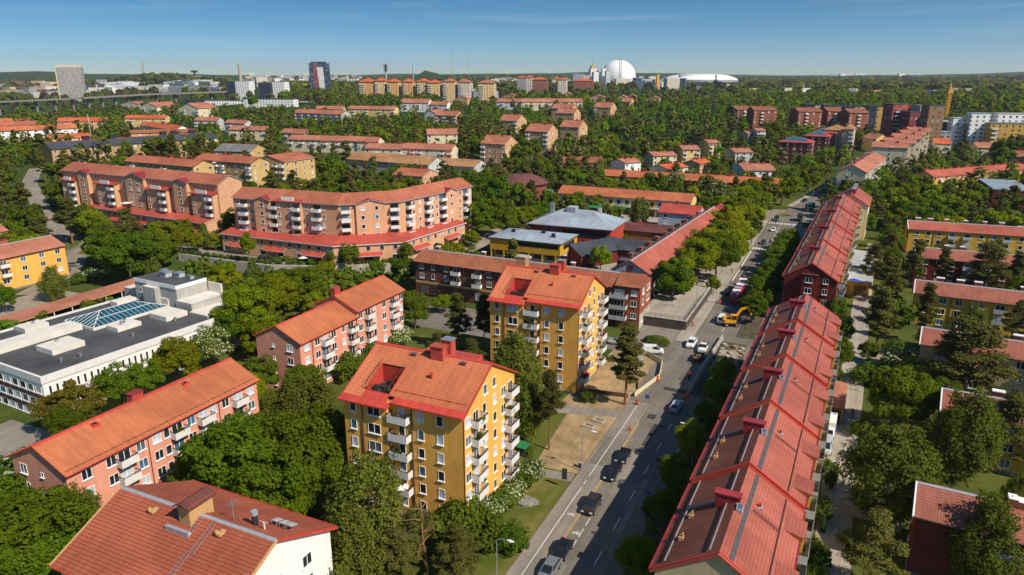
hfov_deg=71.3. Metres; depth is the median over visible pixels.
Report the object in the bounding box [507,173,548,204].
round hall
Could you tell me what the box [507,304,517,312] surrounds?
window
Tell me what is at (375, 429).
window
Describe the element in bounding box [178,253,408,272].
retaining wall
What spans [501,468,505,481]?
window
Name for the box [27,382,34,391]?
window
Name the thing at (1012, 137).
pine tree
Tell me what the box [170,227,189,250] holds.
linden tree
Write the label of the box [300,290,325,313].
linden tree
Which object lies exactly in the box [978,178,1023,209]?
sports hall
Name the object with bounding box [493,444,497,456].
window
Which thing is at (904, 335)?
ground
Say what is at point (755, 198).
maple tree
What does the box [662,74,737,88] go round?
stadium
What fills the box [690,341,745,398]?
trench floor
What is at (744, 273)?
road patch
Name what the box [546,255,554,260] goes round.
window
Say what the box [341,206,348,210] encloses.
window
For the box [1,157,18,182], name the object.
birch tree
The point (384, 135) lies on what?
linden tree
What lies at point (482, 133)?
birch tree
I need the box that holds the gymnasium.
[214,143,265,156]
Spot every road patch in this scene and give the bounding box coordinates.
[555,563,566,574]
[589,436,625,466]
[608,451,640,484]
[615,478,648,534]
[641,424,658,446]
[647,414,656,418]
[663,387,685,393]
[737,269,747,281]
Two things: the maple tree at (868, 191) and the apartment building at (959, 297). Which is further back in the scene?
the maple tree at (868, 191)
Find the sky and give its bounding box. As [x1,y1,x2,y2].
[0,0,1023,75]
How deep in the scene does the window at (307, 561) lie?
80.20 m
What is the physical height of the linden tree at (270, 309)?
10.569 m
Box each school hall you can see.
[346,151,446,174]
[438,157,487,174]
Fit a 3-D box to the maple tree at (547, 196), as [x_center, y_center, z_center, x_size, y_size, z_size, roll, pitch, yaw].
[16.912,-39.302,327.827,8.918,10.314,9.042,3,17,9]
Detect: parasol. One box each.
[395,483,408,490]
[514,440,530,456]
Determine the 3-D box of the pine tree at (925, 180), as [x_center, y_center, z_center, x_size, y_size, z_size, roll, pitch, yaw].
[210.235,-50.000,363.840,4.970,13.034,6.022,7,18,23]
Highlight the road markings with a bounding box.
[521,211,815,574]
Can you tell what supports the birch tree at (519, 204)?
on the ground at (904, 335)
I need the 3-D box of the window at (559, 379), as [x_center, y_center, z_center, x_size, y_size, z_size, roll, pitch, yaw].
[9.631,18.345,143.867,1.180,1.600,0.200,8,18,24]
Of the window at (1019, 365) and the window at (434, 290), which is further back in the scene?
the window at (434, 290)
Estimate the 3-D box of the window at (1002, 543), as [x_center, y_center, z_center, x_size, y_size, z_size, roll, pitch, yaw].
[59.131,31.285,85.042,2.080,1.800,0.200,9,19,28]
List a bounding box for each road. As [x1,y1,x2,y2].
[562,221,802,574]
[628,333,696,404]
[653,343,686,398]
[754,209,815,222]
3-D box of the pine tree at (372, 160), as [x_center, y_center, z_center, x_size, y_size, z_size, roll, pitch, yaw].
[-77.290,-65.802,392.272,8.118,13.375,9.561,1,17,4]
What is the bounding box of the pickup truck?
[697,341,709,352]
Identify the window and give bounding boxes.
[0,384,6,393]
[2,396,9,405]
[3,278,10,284]
[4,374,11,383]
[7,387,13,396]
[10,400,16,408]
[12,377,18,386]
[14,390,21,399]
[17,402,23,411]
[19,379,26,388]
[19,462,28,475]
[22,393,28,402]
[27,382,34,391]
[35,385,42,394]
[48,385,52,395]
[76,375,81,384]
[81,466,93,481]
[83,373,88,382]
[84,485,96,494]
[105,454,116,469]
[109,472,119,486]
[117,447,130,461]
[120,465,133,478]
[136,439,146,452]
[138,457,149,470]
[141,473,152,483]
[152,431,162,445]
[154,448,164,461]
[157,464,167,478]
[163,427,170,439]
[165,444,173,455]
[168,460,173,472]
[171,421,182,433]
[174,437,184,448]
[186,414,195,426]
[189,430,196,439]
[198,408,208,419]
[200,423,209,431]
[209,403,217,415]
[221,397,229,409]
[232,391,241,401]
[246,385,253,395]
[248,400,255,410]
[260,248,265,254]
[286,344,292,352]
[287,357,293,365]
[302,550,312,570]
[304,342,309,351]
[305,355,311,364]
[315,337,320,346]
[316,350,321,359]
[321,333,327,341]
[322,346,328,354]
[324,358,329,366]
[324,371,331,379]
[331,329,336,337]
[332,342,337,349]
[333,354,337,361]
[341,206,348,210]
[341,215,349,219]
[342,224,350,228]
[349,403,356,411]
[350,418,357,429]
[352,436,358,447]
[359,323,363,331]
[360,335,364,343]
[366,331,371,338]
[366,407,380,417]
[367,422,381,435]
[368,440,381,453]
[382,300,386,308]
[383,323,387,330]
[390,204,397,207]
[390,212,398,216]
[391,221,398,225]
[392,253,399,258]
[398,407,403,417]
[399,425,405,436]
[399,443,405,454]
[400,461,406,472]
[402,497,408,506]
[416,411,423,423]
[417,430,424,441]
[418,448,425,459]
[418,466,425,477]
[419,483,426,494]
[421,284,428,293]
[421,501,427,512]
[431,286,438,294]
[435,415,443,427]
[436,434,443,446]
[437,452,444,464]
[437,470,444,482]
[438,488,445,500]
[465,415,471,430]
[465,433,471,448]
[466,452,471,467]
[466,470,472,484]
[466,487,471,500]
[473,408,477,419]
[473,429,478,439]
[473,447,478,457]
[474,465,478,475]
[474,483,478,493]
[475,292,482,300]
[482,401,486,412]
[483,383,487,395]
[492,376,496,388]
[493,393,497,405]
[493,410,497,422]
[493,427,497,439]
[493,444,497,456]
[493,461,497,473]
[493,478,497,490]
[494,302,499,309]
[494,314,499,322]
[494,327,499,335]
[496,249,502,254]
[501,384,505,398]
[501,402,505,415]
[501,419,505,432]
[501,435,505,448]
[501,452,505,465]
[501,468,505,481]
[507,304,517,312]
[507,316,517,325]
[508,379,511,390]
[508,416,511,424]
[508,433,511,442]
[508,449,511,457]
[517,242,557,249]
[533,254,540,258]
[543,333,548,341]
[543,346,548,354]
[543,359,548,366]
[544,307,548,314]
[544,320,548,328]
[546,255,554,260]
[557,362,562,369]
[557,374,562,382]
[558,309,563,316]
[558,322,563,330]
[558,335,562,343]
[558,349,562,356]
[559,256,568,261]
[562,229,605,238]
[563,239,573,249]
[613,310,623,316]
[614,289,624,294]
[614,299,623,305]
[629,313,635,319]
[630,301,636,307]
[631,290,636,296]
[804,277,812,283]
[804,288,810,293]
[821,289,826,295]
[823,279,828,284]
[935,319,942,325]
[937,308,944,314]
[939,298,946,304]
[953,310,960,316]
[954,300,962,306]
[993,316,1002,321]
[995,305,1004,310]
[999,458,1010,469]
[1002,443,1013,453]
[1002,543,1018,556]
[1005,427,1015,437]
[1010,388,1019,394]
[1012,376,1022,383]
[1015,362,1023,370]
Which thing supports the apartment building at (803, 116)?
on the ground at (904, 335)
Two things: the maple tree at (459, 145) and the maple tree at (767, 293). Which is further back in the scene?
the maple tree at (459, 145)
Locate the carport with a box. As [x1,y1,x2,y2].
[0,278,134,322]
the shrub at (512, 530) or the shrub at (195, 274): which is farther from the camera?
the shrub at (195, 274)
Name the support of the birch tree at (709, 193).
on the ground at (904, 335)
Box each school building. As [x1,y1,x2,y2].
[0,268,239,418]
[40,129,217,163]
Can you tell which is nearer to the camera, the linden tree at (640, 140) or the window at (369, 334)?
the window at (369, 334)
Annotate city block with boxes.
[1,90,22,92]
[18,89,33,95]
[33,92,53,97]
[88,87,104,93]
[97,83,108,86]
[105,87,115,92]
[114,86,136,88]
[122,82,142,86]
[138,86,147,89]
[148,84,168,86]
[157,87,167,92]
[161,84,183,85]
[168,86,191,92]
[188,82,198,84]
[188,87,198,91]
[199,81,214,85]
[255,77,267,86]
[283,78,293,80]
[613,79,630,84]
[633,80,647,89]
[652,79,661,89]
[663,78,679,89]
[680,78,686,90]
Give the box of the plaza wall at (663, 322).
[643,287,710,329]
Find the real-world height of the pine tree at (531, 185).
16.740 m
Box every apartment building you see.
[0,117,29,121]
[0,119,36,125]
[0,123,77,141]
[0,224,8,233]
[0,235,69,289]
[6,357,259,506]
[46,132,90,141]
[57,116,109,129]
[58,162,243,240]
[120,101,144,107]
[123,155,214,173]
[124,114,170,126]
[130,127,194,136]
[139,101,177,114]
[178,101,217,119]
[183,99,209,103]
[193,116,224,130]
[194,152,269,187]
[205,100,307,105]
[219,177,472,264]
[224,118,252,131]
[226,81,235,99]
[228,124,268,140]
[235,81,255,99]
[243,98,298,107]
[252,275,404,390]
[257,82,272,98]
[260,150,315,188]
[271,81,289,97]
[281,127,309,143]
[287,133,359,152]
[293,108,350,123]
[316,105,345,109]
[347,105,398,118]
[356,135,384,151]
[364,141,403,153]
[392,166,438,185]
[400,98,431,111]
[401,141,458,157]
[413,246,620,324]
[424,108,441,123]
[426,127,457,143]
[429,100,450,109]
[434,110,462,126]
[455,95,471,104]
[474,91,497,97]
[480,133,517,167]
[496,98,520,109]
[499,113,526,137]
[503,93,515,98]
[508,97,596,110]
[525,122,558,155]
[551,103,577,119]
[556,107,580,122]
[559,118,587,148]
[562,155,603,168]
[589,94,605,102]
[593,101,616,120]
[602,169,779,201]
[608,271,652,328]
[610,156,640,170]
[617,94,627,100]
[622,97,633,106]
[644,149,677,167]
[646,95,659,104]
[650,161,688,172]
[674,143,700,163]
[682,157,710,173]
[698,137,720,158]
[724,146,753,162]
[726,104,748,124]
[732,161,775,176]
[738,129,753,142]
[746,106,777,127]
[750,126,765,142]
[778,137,815,163]
[789,107,822,129]
[803,104,821,108]
[804,131,831,155]
[811,127,835,147]
[821,107,842,127]
[822,105,842,107]
[823,125,843,152]
[835,152,886,189]
[835,183,872,239]
[838,108,869,130]
[840,124,855,154]
[841,105,864,108]
[861,132,885,150]
[865,105,883,129]
[871,140,908,169]
[882,135,916,165]
[892,131,921,160]
[900,128,926,154]
[902,217,1023,254]
[905,480,1023,574]
[906,125,930,154]
[910,245,1023,288]
[910,277,1023,340]
[916,161,1023,189]
[919,326,1023,397]
[929,136,951,152]
[933,387,1023,476]
[941,130,950,137]
[942,120,947,129]
[946,117,967,144]
[957,123,967,144]
[965,112,991,144]
[969,140,992,158]
[983,122,1023,142]
[990,113,1023,121]
[1007,149,1023,163]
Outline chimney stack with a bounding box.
[237,64,241,80]
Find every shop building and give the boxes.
[557,185,696,216]
[610,206,724,301]
[658,201,704,225]
[708,203,730,211]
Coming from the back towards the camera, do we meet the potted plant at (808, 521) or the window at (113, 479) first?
the window at (113, 479)
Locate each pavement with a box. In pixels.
[505,400,649,574]
[621,325,680,343]
[625,405,723,574]
[675,220,767,342]
[756,228,807,335]
[788,157,858,206]
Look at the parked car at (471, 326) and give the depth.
179.62 m
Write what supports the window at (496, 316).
in the apartment tower at (558, 305)
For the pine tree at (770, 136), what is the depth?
530.81 m
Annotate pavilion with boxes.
[845,249,873,296]
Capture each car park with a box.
[0,291,79,315]
[0,420,49,485]
[409,306,489,337]
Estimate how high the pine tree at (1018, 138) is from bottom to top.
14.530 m
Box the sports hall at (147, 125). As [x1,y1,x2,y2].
[139,121,188,129]
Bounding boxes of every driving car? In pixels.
[669,399,683,412]
[686,336,697,347]
[723,288,730,294]
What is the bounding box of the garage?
[831,381,847,422]
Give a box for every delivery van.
[641,343,663,354]
[717,313,726,323]
[825,434,832,455]
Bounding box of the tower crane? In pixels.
[944,83,953,117]
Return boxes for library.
[488,226,578,265]
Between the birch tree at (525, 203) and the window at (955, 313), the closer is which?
the window at (955, 313)
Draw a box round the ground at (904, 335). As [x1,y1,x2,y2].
[0,71,1023,574]
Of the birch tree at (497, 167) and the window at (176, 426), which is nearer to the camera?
the window at (176, 426)
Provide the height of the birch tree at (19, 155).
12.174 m
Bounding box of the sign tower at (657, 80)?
[655,74,659,89]
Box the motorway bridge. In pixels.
[0,91,227,114]
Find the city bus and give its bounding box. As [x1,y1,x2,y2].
[730,278,747,303]
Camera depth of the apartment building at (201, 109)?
712.81 m
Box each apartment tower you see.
[337,336,519,528]
[358,78,374,95]
[374,77,388,96]
[387,79,401,97]
[402,78,415,95]
[416,78,429,94]
[427,79,442,96]
[442,78,457,103]
[458,79,472,98]
[478,80,495,102]
[486,254,608,394]
[517,76,525,89]
[526,75,533,92]
[532,77,547,94]
[554,76,559,92]
[558,77,567,94]
[573,73,582,80]
[573,79,593,91]
[880,103,910,136]
[899,105,921,130]
[918,105,945,147]
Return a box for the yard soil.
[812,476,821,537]
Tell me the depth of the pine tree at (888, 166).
403.39 m
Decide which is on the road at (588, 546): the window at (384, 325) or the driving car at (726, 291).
the driving car at (726, 291)
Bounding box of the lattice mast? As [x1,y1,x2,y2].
[710,75,717,118]
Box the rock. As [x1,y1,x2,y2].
[516,495,538,506]
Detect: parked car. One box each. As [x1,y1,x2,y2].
[62,307,77,312]
[67,262,79,266]
[112,292,124,297]
[256,255,270,260]
[466,322,477,330]
[537,554,561,574]
[551,537,573,560]
[581,491,601,515]
[603,461,622,481]
[608,337,616,344]
[614,447,631,463]
[645,512,652,518]
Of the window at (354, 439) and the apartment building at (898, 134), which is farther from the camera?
the apartment building at (898, 134)
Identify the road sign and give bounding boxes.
[562,468,566,482]
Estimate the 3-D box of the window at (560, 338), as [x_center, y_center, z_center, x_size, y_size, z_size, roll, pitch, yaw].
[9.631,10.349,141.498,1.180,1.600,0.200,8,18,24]
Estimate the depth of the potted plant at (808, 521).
89.14 m
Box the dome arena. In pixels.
[600,59,635,82]
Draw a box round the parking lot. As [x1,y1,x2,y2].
[773,151,870,222]
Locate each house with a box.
[49,480,337,574]
[524,202,627,242]
[780,88,792,91]
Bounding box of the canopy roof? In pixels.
[588,204,626,209]
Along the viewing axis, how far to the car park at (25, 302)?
202.16 m
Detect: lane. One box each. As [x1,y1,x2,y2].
[813,243,878,574]
[823,440,833,462]
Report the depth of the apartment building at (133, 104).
1282.40 m
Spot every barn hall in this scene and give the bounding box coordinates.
[568,236,618,267]
[606,237,647,259]
[623,222,673,240]
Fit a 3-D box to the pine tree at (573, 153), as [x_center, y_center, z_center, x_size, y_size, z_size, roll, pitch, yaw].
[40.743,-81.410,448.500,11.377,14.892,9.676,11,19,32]
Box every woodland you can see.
[0,72,1023,108]
[0,86,1023,117]
[0,94,1023,182]
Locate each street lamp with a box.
[496,538,513,574]
[581,430,596,470]
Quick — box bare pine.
[381,484,450,572]
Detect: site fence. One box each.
[589,389,607,395]
[608,391,627,396]
[633,383,647,396]
[647,351,662,363]
[647,374,659,387]
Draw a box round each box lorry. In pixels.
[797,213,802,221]
[804,202,814,211]
[828,412,837,439]
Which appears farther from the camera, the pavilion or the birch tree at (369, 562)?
the pavilion
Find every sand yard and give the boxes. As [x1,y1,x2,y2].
[538,400,625,473]
[561,350,656,405]
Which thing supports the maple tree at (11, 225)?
on the ground at (904, 335)
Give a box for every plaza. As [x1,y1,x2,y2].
[621,214,657,222]
[645,285,707,319]
[691,232,743,286]
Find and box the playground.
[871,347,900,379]
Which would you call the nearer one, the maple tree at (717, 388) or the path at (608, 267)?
the maple tree at (717, 388)
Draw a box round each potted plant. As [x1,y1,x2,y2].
[476,431,486,442]
[805,518,811,528]
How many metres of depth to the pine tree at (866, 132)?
537.59 m
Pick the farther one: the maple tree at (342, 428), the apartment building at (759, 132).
the apartment building at (759, 132)
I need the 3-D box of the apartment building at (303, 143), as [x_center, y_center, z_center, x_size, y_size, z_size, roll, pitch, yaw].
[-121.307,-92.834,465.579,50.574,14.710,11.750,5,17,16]
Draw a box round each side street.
[16,168,85,294]
[405,305,658,353]
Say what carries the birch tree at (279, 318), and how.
on the ground at (904, 335)
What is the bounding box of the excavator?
[722,306,754,326]
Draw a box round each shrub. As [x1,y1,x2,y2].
[0,319,28,330]
[0,446,24,490]
[70,272,90,283]
[75,296,118,309]
[81,268,108,280]
[172,269,201,276]
[178,255,222,276]
[222,276,279,308]
[280,256,289,260]
[289,257,298,263]
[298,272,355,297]
[298,291,330,298]
[306,258,315,263]
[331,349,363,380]
[359,341,375,358]
[384,273,393,280]
[387,330,410,343]
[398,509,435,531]
[402,325,414,338]
[422,495,490,550]
[452,503,505,553]
[476,501,503,520]
[484,493,508,514]
[489,488,516,508]
[493,517,531,556]
[499,483,521,507]
[502,476,527,501]
[506,471,535,487]
[512,463,542,487]
[514,456,546,475]
[525,445,536,458]
[578,389,599,403]
[641,335,657,342]
[646,334,669,345]
[806,563,826,574]
[807,553,828,574]
[809,541,832,568]
[810,534,830,554]
[814,493,833,523]
[822,458,843,476]
[837,367,844,377]
[843,417,882,439]
[846,360,882,382]
[879,346,920,367]
[880,338,905,353]
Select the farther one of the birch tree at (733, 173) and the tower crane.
the tower crane
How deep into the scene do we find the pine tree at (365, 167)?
370.11 m
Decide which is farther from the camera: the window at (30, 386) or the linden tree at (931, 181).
the linden tree at (931, 181)
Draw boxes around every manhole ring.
[581,422,595,428]
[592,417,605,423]
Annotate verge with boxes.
[736,304,768,339]
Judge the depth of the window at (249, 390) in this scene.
121.75 m
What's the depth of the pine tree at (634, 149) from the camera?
471.41 m
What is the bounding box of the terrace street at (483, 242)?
[178,225,505,264]
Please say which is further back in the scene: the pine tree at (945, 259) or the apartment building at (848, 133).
the apartment building at (848, 133)
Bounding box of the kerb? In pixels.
[564,422,639,537]
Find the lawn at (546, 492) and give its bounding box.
[412,476,570,574]
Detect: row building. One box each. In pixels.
[648,293,842,574]
[781,193,862,312]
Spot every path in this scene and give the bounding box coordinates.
[514,462,574,481]
[555,405,619,416]
[591,262,616,270]
[853,506,905,532]
[857,341,903,363]
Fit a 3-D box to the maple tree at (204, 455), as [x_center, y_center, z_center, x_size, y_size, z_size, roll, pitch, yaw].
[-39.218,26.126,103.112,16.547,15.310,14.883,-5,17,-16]
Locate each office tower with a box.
[55,65,86,100]
[309,62,330,88]
[589,64,596,79]
[592,72,598,81]
[601,68,605,89]
[604,71,610,88]
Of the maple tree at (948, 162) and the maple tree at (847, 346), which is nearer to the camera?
the maple tree at (847, 346)
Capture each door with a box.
[831,409,840,422]
[853,285,865,296]
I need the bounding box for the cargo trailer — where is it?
[691,352,703,361]
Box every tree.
[0,140,10,157]
[0,149,18,168]
[0,159,8,170]
[0,169,14,190]
[0,171,9,186]
[0,182,10,191]
[0,186,17,207]
[0,203,20,218]
[0,211,10,229]
[0,220,26,235]
[0,232,20,242]
[0,282,16,312]
[0,472,38,514]
[0,485,96,570]
[0,510,59,574]
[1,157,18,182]
[4,190,23,203]
[6,208,18,221]
[9,146,26,166]
[10,129,19,139]
[10,227,34,237]
[11,142,33,163]
[11,182,31,207]
[11,203,49,227]
[14,528,79,574]
[15,146,30,156]
[19,233,41,240]
[20,137,29,158]
[26,217,36,233]
[27,379,108,422]
[32,133,46,150]
[33,147,41,164]
[33,214,53,235]
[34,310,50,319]
[35,264,69,301]
[36,157,47,182]
[40,180,63,200]
[40,405,89,435]
[44,174,62,203]
[45,160,70,178]
[50,197,79,243]
[54,149,73,163]
[56,160,67,176]
[56,478,102,529]
[57,154,68,162]
[72,208,105,231]
[77,201,92,234]
[80,228,116,254]
[83,227,126,269]
[84,148,94,162]
[87,360,151,403]
[90,134,107,138]
[91,212,113,230]
[91,230,159,278]
[97,221,112,230]
[99,157,108,164]
[108,123,129,132]
[109,157,124,165]
[110,155,128,162]
[114,208,144,233]
[115,253,140,275]
[116,138,136,156]
[117,223,127,232]
[123,132,131,136]
[123,147,134,156]
[128,358,165,392]
[140,136,169,155]
[143,254,161,273]
[144,220,177,239]
[148,142,158,155]
[148,232,178,263]
[148,335,202,379]
[160,151,169,156]
[164,133,179,157]
[166,457,199,481]
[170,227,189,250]
[171,219,194,236]
[174,152,182,157]
[177,414,292,487]
[186,141,193,158]
[186,231,203,250]
[188,324,234,364]
[194,147,201,157]
[195,134,205,151]
[196,122,213,132]
[197,222,209,245]
[205,141,219,153]
[205,261,241,276]
[206,269,242,290]
[207,138,216,152]
[207,231,221,249]
[209,283,278,332]
[212,122,222,133]
[212,308,245,351]
[217,207,235,230]
[221,410,266,454]
[227,401,346,498]
[227,444,316,514]
[228,134,236,143]
[239,232,256,258]
[239,318,271,352]
[242,259,263,278]
[244,353,280,384]
[245,277,251,286]
[246,181,257,186]
[250,272,303,314]
[252,371,268,400]
[253,302,275,318]
[258,387,281,417]
[259,265,286,277]
[262,170,282,188]
[263,132,279,151]
[263,144,273,155]
[266,173,277,188]
[267,372,338,428]
[269,128,276,137]
[269,311,284,324]
[274,149,290,153]
[277,119,284,130]
[278,183,297,189]
[280,364,327,400]
[281,264,327,301]
[288,170,300,184]
[290,182,299,189]
[291,448,353,517]
[294,179,302,189]
[300,178,320,187]
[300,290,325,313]
[305,180,311,190]
[307,120,312,127]
[308,147,315,159]
[310,179,318,189]
[312,131,326,134]
[314,153,322,160]
[315,159,341,173]
[315,260,337,277]
[316,119,323,132]
[316,145,323,158]
[316,170,334,187]
[316,187,329,191]
[321,446,408,554]
[322,122,342,131]
[322,180,340,191]
[323,265,373,293]
[324,410,345,445]
[325,155,342,164]
[325,251,336,261]
[326,152,341,162]
[327,176,351,183]
[328,505,390,574]
[329,143,338,156]
[331,161,349,174]
[335,124,343,133]
[337,140,351,163]
[338,171,353,183]
[338,179,363,192]
[338,243,359,264]
[343,171,352,185]
[343,181,362,192]
[350,161,360,173]
[350,168,362,180]
[361,160,370,181]
[363,183,380,191]
[365,128,386,136]
[365,176,376,188]
[365,261,385,275]
[367,156,378,172]
[375,177,389,190]
[377,131,393,142]
[377,167,396,179]
[377,526,421,574]
[383,182,404,190]
[386,175,392,182]
[389,163,409,170]
[390,137,399,143]
[390,256,415,288]
[392,172,403,181]
[394,129,400,137]
[397,133,407,143]
[398,503,438,566]
[399,241,412,256]
[400,175,423,187]
[403,137,418,143]
[403,289,430,330]
[408,133,422,142]
[409,119,422,126]
[410,127,417,135]
[415,122,431,141]
[422,127,431,136]
[426,331,441,344]
[430,294,452,312]
[431,175,443,182]
[432,522,482,574]
[433,241,464,250]
[434,245,465,252]
[435,161,445,174]
[438,167,458,174]
[439,170,448,179]
[443,164,452,179]
[443,292,472,350]
[446,116,453,125]
[448,140,465,156]
[456,169,478,180]
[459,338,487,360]
[460,169,478,177]
[461,119,466,127]
[461,140,469,158]
[461,230,481,244]
[464,202,494,233]
[464,245,481,254]
[468,118,480,133]
[468,120,477,134]
[468,136,476,155]
[469,172,482,183]
[470,137,485,154]
[470,175,505,198]
[471,190,482,202]
[473,293,489,357]
[477,129,485,138]
[478,168,495,177]
[483,195,503,208]
[486,175,511,198]
[487,157,496,171]
[488,206,520,230]
[490,327,544,414]
[492,169,504,178]
[493,163,501,177]
[493,355,523,410]
[494,202,510,226]
[500,194,508,205]
[501,153,506,169]
[501,157,521,173]
[504,182,533,206]
[504,238,517,258]
[505,157,514,174]
[508,206,528,221]
[509,143,531,158]
[514,132,524,146]
[514,372,543,443]
[515,192,521,206]
[517,216,526,228]
[518,124,526,135]
[518,162,532,173]
[519,152,525,159]
[520,138,541,159]
[521,197,530,206]
[523,180,539,202]
[525,206,539,221]
[530,157,538,172]
[530,200,548,217]
[532,369,566,449]
[533,158,553,177]
[533,163,543,174]
[538,154,544,173]
[540,188,557,201]
[540,191,558,212]
[545,163,556,174]
[546,149,554,161]
[547,173,560,192]
[549,138,565,156]
[554,155,563,170]
[555,117,562,126]
[555,168,562,175]
[555,199,566,210]
[556,175,570,190]
[558,168,580,184]
[562,191,585,208]
[563,157,572,168]
[564,156,579,168]
[570,146,584,156]
[572,166,586,178]
[573,173,598,186]
[576,134,593,148]
[579,155,590,167]
[579,203,589,209]
[584,164,593,174]
[585,173,599,186]
[587,193,605,204]
[588,245,611,269]
[591,166,606,179]
[594,158,606,180]
[594,167,602,183]
[596,149,610,157]
[597,203,613,215]
[598,178,619,186]
[600,179,619,187]
[602,148,624,159]
[605,139,621,147]
[605,153,617,165]
[605,321,646,404]
[607,133,617,142]
[608,124,620,134]
[611,205,624,217]
[613,533,656,574]
[615,181,632,188]
[619,141,640,150]
[620,146,641,154]
[620,171,628,182]
[626,153,640,160]
[626,178,638,185]
[628,196,651,221]
[630,144,639,157]
[630,181,646,189]
[632,118,639,128]
[634,137,645,148]
[637,176,649,185]
[639,139,649,159]
[640,187,657,190]
[641,488,682,537]
[644,172,666,189]
[645,136,652,149]
[650,125,662,139]
[650,132,659,141]
[651,145,662,150]
[652,124,665,131]
[652,257,694,294]
[653,135,661,149]
[656,181,668,190]
[657,450,694,495]
[662,254,696,292]
[663,141,680,150]
[664,142,672,150]
[664,177,683,192]
[665,172,685,187]
[667,183,677,191]
[671,162,683,172]
[674,418,708,459]
[677,237,720,284]
[684,168,697,173]
[684,179,692,192]
[685,186,705,199]
[689,227,726,271]
[691,127,703,142]
[692,398,721,433]
[695,130,706,144]
[695,202,709,210]
[696,177,717,192]
[697,230,741,275]
[698,174,719,181]
[699,190,713,205]
[700,195,723,206]
[700,375,732,407]
[701,154,712,159]
[701,176,714,190]
[705,181,730,199]
[705,221,733,258]
[705,276,720,290]
[707,126,721,135]
[708,355,736,386]
[709,155,721,173]
[710,162,730,173]
[710,204,746,226]
[711,170,726,174]
[712,212,742,230]
[715,164,727,174]
[715,195,751,217]
[716,132,724,146]
[716,227,747,266]
[719,154,727,163]
[720,195,735,200]
[722,135,728,153]
[724,185,756,195]
[725,188,739,196]
[726,170,736,175]
[730,124,739,136]
[731,176,740,187]
[733,139,747,147]
[734,189,767,213]
[736,180,756,186]
[736,205,758,222]
[737,135,744,145]
[738,220,757,239]
[739,170,755,175]
[739,230,749,251]
[739,292,768,322]
[744,275,775,295]
[746,202,766,220]
[747,178,762,183]
[747,216,762,239]
[747,283,781,315]
[748,183,763,191]
[752,266,778,279]
[754,141,761,155]
[755,191,774,217]
[756,180,782,200]
[757,135,765,143]
[759,259,786,281]
[760,146,777,157]
[760,258,776,268]
[760,274,783,296]
[761,173,770,184]
[761,245,791,260]
[763,121,782,133]
[763,178,778,200]
[766,131,779,143]
[766,252,791,264]
[767,131,777,144]
[767,238,793,247]
[771,168,787,185]
[772,180,796,205]
[773,139,778,148]
[773,232,790,243]
[775,234,799,251]
[778,166,799,178]
[780,227,800,242]
[781,245,793,256]
[782,130,794,137]
[785,177,799,186]
[786,176,804,194]
[787,171,797,182]
[789,166,807,176]
[793,155,803,169]
[803,173,818,191]
[804,163,825,186]
[806,167,815,186]
[817,178,837,200]
[818,154,828,181]
[819,511,825,531]
[820,147,835,158]
[820,194,836,204]
[824,292,848,315]
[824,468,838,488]
[831,419,953,529]
[834,505,910,574]
[837,314,856,338]
[837,335,854,363]
[839,178,854,191]
[844,142,855,157]
[847,183,866,189]
[852,181,865,190]
[854,130,863,148]
[857,340,880,360]
[859,244,885,286]
[862,178,885,190]
[863,123,870,134]
[863,285,902,343]
[864,189,871,196]
[865,213,878,230]
[866,186,877,196]
[867,364,940,424]
[869,198,885,230]
[872,188,897,217]
[873,256,909,288]
[875,223,906,245]
[877,297,917,326]
[879,175,900,189]
[879,179,893,190]
[879,228,899,247]
[881,164,891,177]
[881,195,910,214]
[882,246,902,262]
[884,208,909,224]
[885,273,902,299]
[886,217,903,228]
[887,183,920,201]
[889,252,908,277]
[891,423,908,449]
[894,166,906,178]
[895,187,906,195]
[895,199,928,217]
[896,171,911,179]
[896,355,936,380]
[898,174,909,186]
[902,211,921,234]
[903,239,926,293]
[907,174,923,183]
[908,180,927,194]
[912,195,937,218]
[913,326,935,340]
[914,281,941,326]
[916,201,956,218]
[918,151,925,162]
[919,184,949,194]
[919,314,1022,392]
[920,160,939,171]
[921,177,929,185]
[921,190,953,204]
[923,175,934,184]
[924,384,1009,486]
[925,153,939,160]
[926,212,950,221]
[930,375,963,412]
[931,247,953,277]
[934,216,966,222]
[937,181,957,194]
[938,184,954,199]
[939,161,955,168]
[942,482,1023,574]
[944,150,951,160]
[944,178,956,187]
[944,199,960,214]
[946,200,975,216]
[952,141,966,158]
[955,188,964,197]
[956,177,977,190]
[957,211,979,222]
[958,152,972,165]
[958,191,981,206]
[961,183,989,200]
[963,241,1013,288]
[963,301,990,324]
[964,139,971,148]
[966,211,978,223]
[969,198,983,212]
[969,205,978,212]
[973,158,993,163]
[976,212,1009,225]
[977,209,985,216]
[978,242,1011,253]
[980,209,1017,224]
[982,196,989,209]
[988,141,997,159]
[988,147,1017,160]
[990,188,1011,208]
[991,138,1021,159]
[991,238,1005,248]
[994,197,1010,211]
[995,390,1023,461]
[996,168,1020,182]
[997,471,1023,499]
[1002,300,1023,338]
[1004,275,1023,290]
[1005,215,1023,225]
[1006,135,1015,159]
[1006,185,1022,209]
[1006,250,1023,281]
[1007,210,1023,218]
[1010,197,1023,216]
[1016,136,1023,146]
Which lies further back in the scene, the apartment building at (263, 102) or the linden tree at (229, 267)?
the apartment building at (263, 102)
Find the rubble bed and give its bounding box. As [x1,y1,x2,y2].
[713,350,738,365]
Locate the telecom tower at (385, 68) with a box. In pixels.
[383,64,387,79]

